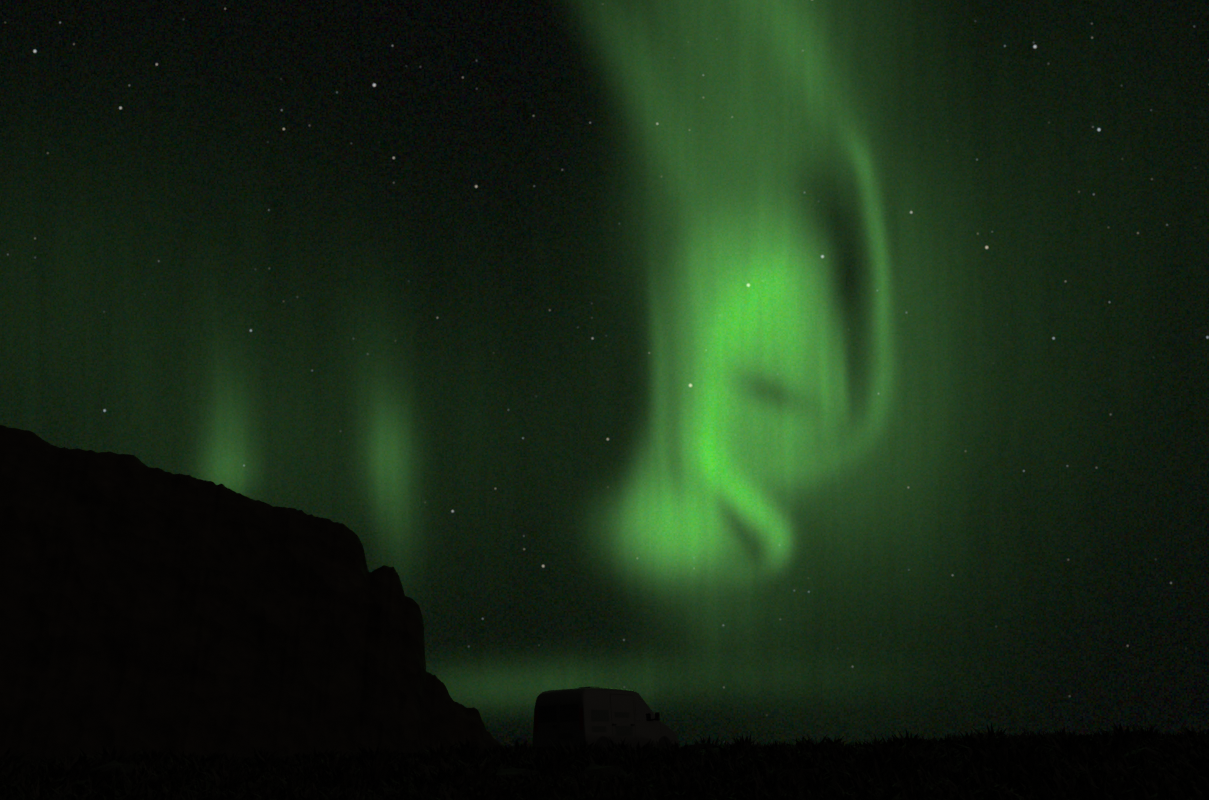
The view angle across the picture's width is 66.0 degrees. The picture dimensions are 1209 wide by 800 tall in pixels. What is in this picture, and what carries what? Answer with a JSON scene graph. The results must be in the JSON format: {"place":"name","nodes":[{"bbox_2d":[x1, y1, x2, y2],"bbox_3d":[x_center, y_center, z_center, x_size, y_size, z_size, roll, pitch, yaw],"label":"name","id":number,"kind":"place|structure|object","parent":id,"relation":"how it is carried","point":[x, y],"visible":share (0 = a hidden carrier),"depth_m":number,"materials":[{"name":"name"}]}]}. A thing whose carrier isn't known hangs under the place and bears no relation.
{"place":"outdoors","nodes":[
{"label":"outdoors","id":0,"kind":"place"},
{"bbox_2d":[0,425,503,762],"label":"cliff rock","id":1,"kind":"object","parent":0,"point":[143,605],"visible":0.77,"depth_m":39.62,"materials":[{"name":"black stone"}]},
{"bbox_2d":[0,0,1208,746],"label":"sky","id":2,"kind":"structure","parent":0,"point":[769,370],"materials":[{"name":"green"}]},
{"bbox_2d":[280,777,1135,799],"bbox_3d":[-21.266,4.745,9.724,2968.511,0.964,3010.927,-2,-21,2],"label":"ground","id":3,"kind":"structure","parent":0,"point":[697,798],"depth_m":10.27,"materials":[{"name":"black soil"}]},
{"bbox_2d":[0,722,1208,799],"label":"grass tussocks","id":4,"kind":"object","parent":3,"relation":"on","point":[991,765],"depth_m":10.85,"materials":[{"name":"black plant"}]},
{"bbox_2d":[532,687,679,750],"bbox_3d":[0.135,9.100,25.903,2.155,2.049,4.500,-16,-25,35],"label":"camper van","id":5,"kind":"object","parent":3,"relation":"on","point":[597,715],"visible":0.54,"depth_m":24.63,"materials":[{"name":"grey paint"}]}
]}

